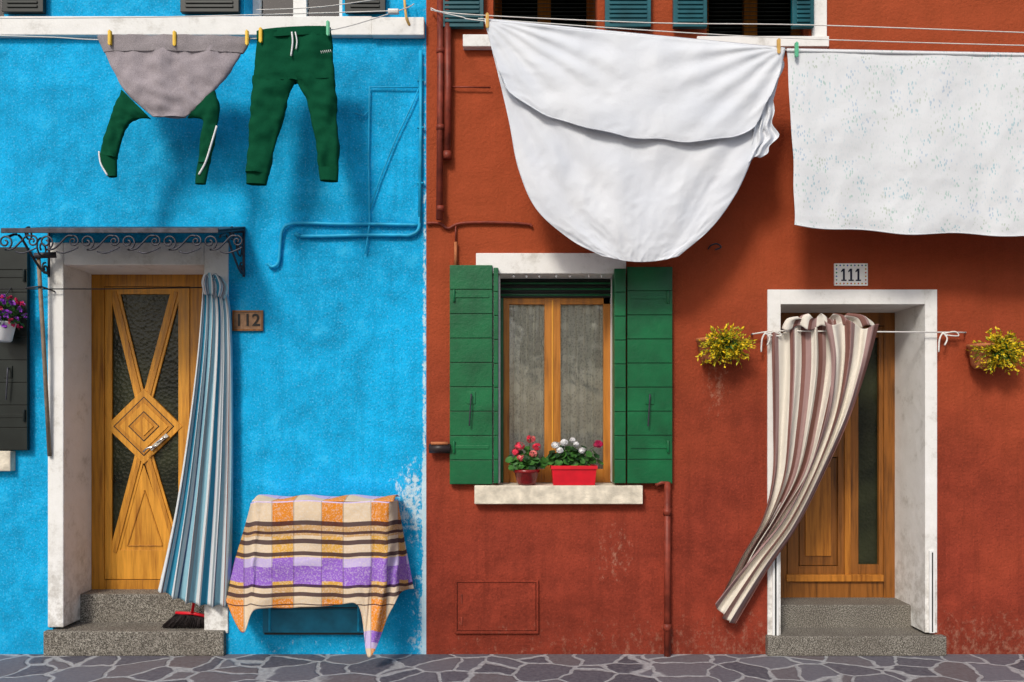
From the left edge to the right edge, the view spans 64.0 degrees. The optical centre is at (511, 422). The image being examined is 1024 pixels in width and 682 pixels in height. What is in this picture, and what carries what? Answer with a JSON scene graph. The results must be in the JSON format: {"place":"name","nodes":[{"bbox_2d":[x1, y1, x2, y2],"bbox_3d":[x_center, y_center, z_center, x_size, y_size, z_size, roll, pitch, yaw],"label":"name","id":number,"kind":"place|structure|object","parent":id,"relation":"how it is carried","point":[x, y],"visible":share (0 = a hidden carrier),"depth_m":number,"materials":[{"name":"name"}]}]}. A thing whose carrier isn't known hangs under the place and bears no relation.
{"place":"outdoors","nodes":[
{"label":"outdoors","id":0,"kind":"place"},
{"bbox_2d":[0,654,1023,681],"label":"pavement","id":1,"kind":"structure","parent":0,"point":[521,668],"depth_m":5.65,"materials":[{"name":"grey stone"}]},
{"bbox_2d":[44,589,225,655],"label":"door steps","id":2,"kind":"structure","parent":1,"relation":"on","point":[120,622],"depth_m":5.95,"materials":[{"name":"grey stone"}]},
{"bbox_2d":[161,603,203,628],"bbox_3d":[-2.381,0.983,6.045,0.408,1.070,0.131,0,0,0],"label":"broom","id":3,"kind":"object","parent":2,"relation":"on","point":[185,620],"visible":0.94,"depth_m":6.03,"materials":[{"name":"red plastic"}]},
{"bbox_2d":[765,597,945,655],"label":"door steps","id":4,"kind":"structure","parent":1,"relation":"on","point":[846,626],"depth_m":6.08,"materials":[{"name":"grey stone"}]},
{"bbox_2d":[495,0,593,27],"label":"window blind","id":5,"kind":"object","parent":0,"point":[568,9],"depth_m":6.60,"materials":[{"name":"black"}]},
{"bbox_2d":[707,0,800,35],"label":"window blind","id":6,"kind":"object","parent":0,"point":[767,11],"depth_m":6.60,"materials":[{"name":"black"}]},
{"bbox_3d":[-1.301,0.710,5.825,0.899,0.313,0.355,0,0,0],"label":"drying rack","id":7,"kind":"object","parent":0,"visible":0},
{"bbox_2d":[226,494,413,657],"bbox_3d":[-1.401,1.061,5.771,1.387,1.094,0.379,0,0,0],"label":"plaid blanket","id":8,"kind":"object","parent":7,"relation":"on","point":[309,550],"visible":1,"depth_m":5.63,"materials":[{"name":"fabric"}]},
{"label":"ground","id":9,"kind":"structure","parent":0,"visible":0},
{"bbox_2d":[0,0,425,653],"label":"blue wall","id":10,"kind":"structure","parent":9,"relation":"on","point":[330,380],"depth_m":6.00,"materials":[{"name":"paint"}]},
{"bbox_2d":[0,0,3,15],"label":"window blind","id":11,"kind":"object","parent":10,"relation":"attached to","point":[1,13],"depth_m":6.60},
{"bbox_2d":[0,451,14,470],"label":"window sill","id":12,"kind":"structure","parent":10,"relation":"attached to","point":[7,460],"depth_m":5.94,"materials":[{"name":"white stone"}]},
{"bbox_2d":[0,247,29,449],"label":"shutter","id":13,"kind":"object","parent":10,"relation":"attached to","point":[14,382],"visible":0.94,"depth_m":5.94,"materials":[{"name":"black paint"}]},
{"bbox_2d":[0,287,26,341],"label":"petunia planter","id":14,"kind":"object","parent":13,"relation":"attached to","point":[8,325],"visible":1,"depth_m":5.80,"materials":[{"name":"purple plant"}]},
{"bbox_2d":[2,0,45,13],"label":"shutter","id":15,"kind":"object","parent":10,"relation":"attached to","point":[23,6],"visible":1,"depth_m":5.94,"materials":[{"name":"black paint"}]},
{"bbox_2d":[0,226,244,276],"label":"door canopy","id":16,"kind":"object","parent":10,"relation":"attached to","point":[27,230],"visible":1,"depth_m":5.44,"materials":[{"name":"metal"}]},
{"bbox_2d":[48,243,228,632],"bbox_3d":[-2.734,0.116,6.188,1.319,2.856,0.404,0,0,0],"label":"door surround","id":17,"kind":"object","parent":10,"relation":"attached to","point":[69,459],"visible":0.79,"depth_m":6.00,"materials":[{"name":"white stone"}]},
{"bbox_2d":[25,252,56,455],"bbox_3d":[-3.403,-0.492,5.919,0.201,1.484,0.092,0,0,-25],"label":"awning crank pole","id":18,"kind":"object","parent":17,"relation":"attached to","point":[38,257],"visible":0.97,"depth_m":5.92,"materials":[{"name":"metal"}]},
{"bbox_2d":[0,287,201,289],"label":"curtain cord","id":19,"kind":"object","parent":18,"relation":"attached to","point":[99,288],"visible":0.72,"depth_m":5.95,"materials":[{"name":"grey metal"}]},
{"bbox_2d":[158,273,232,607],"bbox_3d":[-2.284,0.133,5.910,0.537,2.410,0.096,0,0,0],"label":"door curtain","id":20,"kind":"object","parent":19,"relation":"hanging from","point":[197,567],"depth_m":5.93,"materials":[{"name":"blue fabric"}]},
{"bbox_2d":[91,274,203,588],"bbox_3d":[-2.762,0.077,6.388,1.038,2.471,0.123,0,0,0],"label":"front door","id":21,"kind":"structure","parent":17,"relation":"attached to","point":[144,347],"depth_m":6.40,"materials":[{"name":"brown wood"}]},
{"bbox_2d":[0,0,413,45],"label":"washing line","id":22,"kind":"object","parent":10,"relation":"attached to","point":[390,12],"visible":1,"depth_m":5.61,"materials":[{"name":"white fabric"}]},
{"bbox_2d":[97,34,249,184],"bbox_3d":[-2.311,-2.131,5.600,1.049,1.012,0.133,0,0,0],"label":"sweatshirt","id":23,"kind":"object","parent":22,"relation":"hanging from","point":[160,75],"visible":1,"depth_m":5.57,"materials":[{"name":"fabric"}]},
{"bbox_2d":[245,26,339,185],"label":"trousers","id":24,"kind":"object","parent":22,"relation":"hanging from","point":[287,59],"visible":0.98,"depth_m":5.56,"materials":[{"name":"green fabric"}]},
{"bbox_2d":[180,0,239,13],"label":"shutter","id":25,"kind":"object","parent":10,"relation":"attached to","point":[209,6],"visible":1,"depth_m":5.94,"materials":[{"name":"black paint"}]},
{"bbox_2d":[0,16,424,37],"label":"string course","id":26,"kind":"object","parent":10,"relation":"attached to","point":[389,27],"visible":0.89,"depth_m":5.95,"materials":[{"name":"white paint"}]},
{"bbox_2d":[232,310,262,330],"bbox_3d":[-1.932,-0.742,5.990,0.226,0.150,0.020,0,0,0],"label":"house number sign","id":27,"kind":"object","parent":10,"relation":"attached to","point":[247,320],"visible":1,"depth_m":5.99,"materials":[{"name":"brown metal"}]},
{"bbox_2d":[253,0,341,15],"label":"window frame","id":28,"kind":"object","parent":10,"relation":"attached to","point":[257,4],"depth_m":6.18,"materials":[{"name":"white wood"}]},
{"bbox_2d":[263,0,338,15],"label":"window blind","id":29,"kind":"object","parent":10,"relation":"attached to","point":[274,4],"depth_m":6.60,"materials":[{"name":"grey"}]},
{"bbox_2d":[263,603,363,634],"bbox_3d":[-1.443,1.411,5.975,0.746,0.277,0.048,0,0,0],"label":"meter box","id":30,"kind":"object","parent":10,"relation":"attached to","point":[342,619],"visible":0.65,"depth_m":5.96,"materials":[{"name":"blue paint"}]},
{"bbox_2d":[267,50,423,267],"bbox_3d":[-1.215,-1.914,5.975,1.148,1.586,0.032,0,0,0],"label":"gas pipe","id":31,"kind":"object","parent":10,"relation":"attached to","point":[420,127],"visible":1,"depth_m":5.97,"materials":[{"name":"blue metal"}]},
{"bbox_2d":[345,0,385,13],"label":"shutter","id":32,"kind":"object","parent":10,"relation":"attached to","point":[376,5],"visible":0.86,"depth_m":5.94,"materials":[{"name":"black paint"}]},
{"bbox_2d":[426,0,1023,653],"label":"red wall","id":33,"kind":"structure","parent":9,"relation":"on","point":[596,570],"depth_m":6.00,"materials":[{"name":"paint"}]},
{"bbox_2d":[429,442,450,452],"bbox_3d":[-0.523,0.184,5.940,0.155,0.084,0.066,0,0,0],"label":"shutter catch","id":34,"kind":"object","parent":33,"relation":"attached to","point":[439,447],"visible":1,"depth_m":5.91,"materials":[{"name":"metal"}]},
{"bbox_2d":[436,0,451,220],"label":"drainpipe","id":35,"kind":"object","parent":33,"relation":"attached to","point":[444,75],"visible":1,"depth_m":5.92,"materials":[{"name":"red metal"}]},
{"bbox_2d":[427,86,532,264],"bbox_3d":[-0.235,-1.794,5.974,0.776,1.312,0.032,0,0,0],"label":"gas pipe","id":36,"kind":"object","parent":33,"relation":"attached to","point":[477,222],"visible":1,"depth_m":5.97,"materials":[{"name":"red metal"}]},
{"bbox_2d":[455,580,537,633],"bbox_3d":[-0.112,1.350,5.987,0.612,0.395,0.026,0,0,0],"label":"utility cover","id":37,"kind":"object","parent":33,"relation":"attached to","point":[496,606],"visible":1,"depth_m":5.98,"materials":[{"name":"red metal"}]},
{"bbox_2d":[476,253,625,482],"bbox_3d":[0.284,-0.391,6.112,1.094,1.681,0.295,0,0,0],"label":"window surround","id":38,"kind":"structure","parent":33,"relation":"attached to","point":[552,265],"depth_m":5.96,"materials":[{"name":"white stone"}]},
{"bbox_2d":[450,265,491,483],"bbox_3d":[-0.297,-0.344,5.940,0.310,1.592,0.079,0,0,0],"label":"shutter","id":39,"kind":"object","parent":38,"relation":"attached to","point":[471,372],"visible":1,"depth_m":5.94,"materials":[{"name":"green paint"}]},
{"bbox_2d":[494,268,498,482],"bbox_3d":[-0.116,-0.336,6.007,0.034,1.562,0.186,0,0,0],"label":"shutter","id":40,"kind":"object","parent":38,"relation":"attached to","point":[496,377],"visible":1,"depth_m":5.92,"materials":[{"name":"green paint"}]},
{"bbox_2d":[500,279,611,482],"bbox_3d":[0.345,-0.315,6.210,0.911,1.547,0.079,0,0,0],"label":"window frame","id":41,"kind":"object","parent":38,"relation":"in","point":[552,296],"visible":0.66,"depth_m":6.20,"materials":[{"name":"brown wood"}]},
{"bbox_2d":[509,305,602,468],"bbox_3d":[0.345,-0.254,6.240,0.767,1.355,0.032,0,0,0],"label":"lace curtain","id":42,"kind":"object","parent":38,"relation":"hanging from","point":[581,374],"visible":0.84,"depth_m":6.24,"materials":[{"name":"white fabric"}]},
{"bbox_2d":[512,275,602,277],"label":"fairy lights","id":43,"kind":"object","parent":38,"relation":"attached to","point":[539,276],"visible":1,"depth_m":5.99},
{"bbox_2d":[612,269,625,482],"bbox_3d":[0.782,-0.333,5.987,0.083,1.555,0.146,0,0,0],"label":"shutter","id":44,"kind":"object","parent":38,"relation":"attached to","point":[618,375],"visible":0.98,"depth_m":5.92,"materials":[{"name":"green paint"}]},
{"bbox_2d":[627,267,671,482],"bbox_3d":[1.001,-0.341,5.940,0.328,1.574,0.079,0,0,0],"label":"shutter","id":45,"kind":"object","parent":38,"relation":"attached to","point":[649,374],"visible":1,"depth_m":5.94,"materials":[{"name":"green paint"}]},
{"bbox_2d":[474,482,642,503],"bbox_3d":[0.338,0.526,6.093,1.219,0.134,0.335,0,0,0],"label":"window sill","id":46,"kind":"structure","parent":33,"relation":"attached to","point":[551,493],"depth_m":5.92,"materials":[{"name":"white stone"}]},
{"bbox_2d":[505,435,547,484],"bbox_3d":[0.108,0.276,5.980,0.314,0.365,0.196,0,0,0],"label":"potted geranium","id":47,"kind":"object","parent":46,"relation":"on","point":[522,466],"visible":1,"depth_m":5.94,"materials":[{"name":"green plant"}]},
{"bbox_2d":[546,437,603,484],"bbox_3d":[0.461,0.283,6.005,0.424,0.348,0.176,0,0,0],"label":"window box","id":48,"kind":"object","parent":46,"relation":"on","point":[572,465],"visible":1,"depth_m":5.94,"materials":[{"name":"red plastic"}]},
{"bbox_2d":[463,0,828,49],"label":"window sill","id":49,"kind":"structure","parent":33,"relation":"attached to","point":[476,41],"depth_m":5.94,"materials":[{"name":"white stone"}]},
{"bbox_2d":[443,0,483,28],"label":"shutter","id":50,"kind":"object","parent":49,"relation":"attached to","point":[467,7],"visible":0.94,"depth_m":5.93,"materials":[{"name":"teal paint"}]},
{"bbox_2d":[494,0,594,28],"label":"window frame","id":51,"kind":"object","parent":49,"relation":"in","point":[548,9],"depth_m":6.18,"materials":[{"name":"black"}]},
{"bbox_2d":[605,0,650,28],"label":"shutter","id":52,"kind":"object","parent":49,"relation":"attached to","point":[630,10],"visible":0.93,"depth_m":5.93,"materials":[{"name":"teal paint"}]},
{"bbox_2d":[672,0,706,28],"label":"shutter","id":53,"kind":"object","parent":49,"relation":"attached to","point":[689,11],"visible":1,"depth_m":5.93,"materials":[{"name":"teal paint"}]},
{"bbox_2d":[707,0,799,34],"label":"window frame","id":54,"kind":"object","parent":49,"relation":"in","point":[752,17],"depth_m":6.17,"materials":[{"name":"black"}]},
{"bbox_2d":[791,0,813,28],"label":"shutter","id":55,"kind":"object","parent":49,"relation":"attached to","point":[802,11],"visible":1,"depth_m":5.93,"materials":[{"name":"teal paint"}]},
{"bbox_2d":[654,481,670,656],"bbox_3d":[1.096,1.080,5.950,0.123,1.311,0.060,0,0,0],"label":"drainpipe","id":56,"kind":"object","parent":33,"relation":"attached to","point":[667,568],"visible":0.94,"depth_m":5.93,"materials":[{"name":"red metal"}]},
{"bbox_2d":[708,243,721,249],"bbox_3d":[1.466,-1.272,5.955,0.109,0.055,0.046,0,0,36],"label":"wall hook","id":57,"kind":"object","parent":33,"relation":"attached to","point":[720,247],"depth_m":5.94,"materials":[{"name":"metal"}]},
{"bbox_2d":[695,323,757,367],"bbox_3d":[1.527,-0.543,5.861,0.449,0.334,0.298,0,0,0],"label":"hanging planter","id":58,"kind":"object","parent":33,"relation":"attached to","point":[713,346],"visible":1,"depth_m":5.81,"materials":[{"name":"ceramic"}]},
{"bbox_2d":[431,8,1023,56],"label":"washing line","id":59,"kind":"object","parent":33,"relation":"attached to","point":[796,46],"visible":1,"depth_m":5.58,"materials":[{"name":"white fabric"}]},
{"bbox_2d":[485,18,784,261],"bbox_3d":[0.838,-1.923,5.558,2.049,1.663,0.103,0,0,0],"label":"bed sheet","id":60,"kind":"object","parent":59,"relation":"hanging from","point":[634,147],"visible":1,"depth_m":5.55,"materials":[{"name":"white fabric"}]},
{"bbox_2d":[787,48,1023,236],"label":"bed sheet","id":61,"kind":"object","parent":59,"relation":"hanging from","point":[905,142],"visible":1,"depth_m":5.56,"materials":[{"name":"fabric"}]},
{"bbox_2d":[834,263,867,285],"bbox_3d":[2.479,-1.079,5.992,0.243,0.162,0.016,0,0,0],"label":"house number sign","id":62,"kind":"object","parent":33,"relation":"attached to","point":[850,274],"visible":1,"depth_m":5.99,"materials":[{"name":"white ceramic"}]},
{"bbox_2d":[767,290,936,635],"bbox_3d":[2.487,0.306,6.214,1.238,2.550,0.492,0,0,0],"label":"door surround","id":63,"kind":"object","parent":33,"relation":"attached to","point":[915,470],"visible":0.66,"depth_m":6.02,"materials":[{"name":"white stone"}]},
{"bbox_2d":[781,313,894,597],"bbox_3d":[2.486,0.267,6.480,1.070,2.270,0.080,0,0,0],"label":"front door","id":64,"kind":"structure","parent":63,"relation":"attached to","point":[840,542],"depth_m":6.47,"materials":[{"name":"brown wood"}]},
{"bbox_2d":[751,330,965,351],"bbox_3d":[2.528,-0.587,5.962,1.592,0.161,0.082,0,0,0],"label":"curtain cord","id":65,"kind":"object","parent":33,"relation":"attached to","point":[780,331],"visible":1,"depth_m":5.93,"materials":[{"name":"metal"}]},
{"bbox_2d":[715,313,878,623],"bbox_3d":[2.043,0.332,5.907,1.195,2.237,0.167,0,0,0],"label":"door curtain","id":66,"kind":"object","parent":65,"relation":"hanging from","point":[817,378],"depth_m":5.91,"materials":[{"name":"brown fabric"}]},
{"bbox_2d":[966,326,1023,374],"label":"hanging planter","id":67,"kind":"object","parent":33,"relation":"attached to","point":[988,356],"visible":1,"depth_m":5.82,"materials":[{"name":"ceramic"}]}
]}

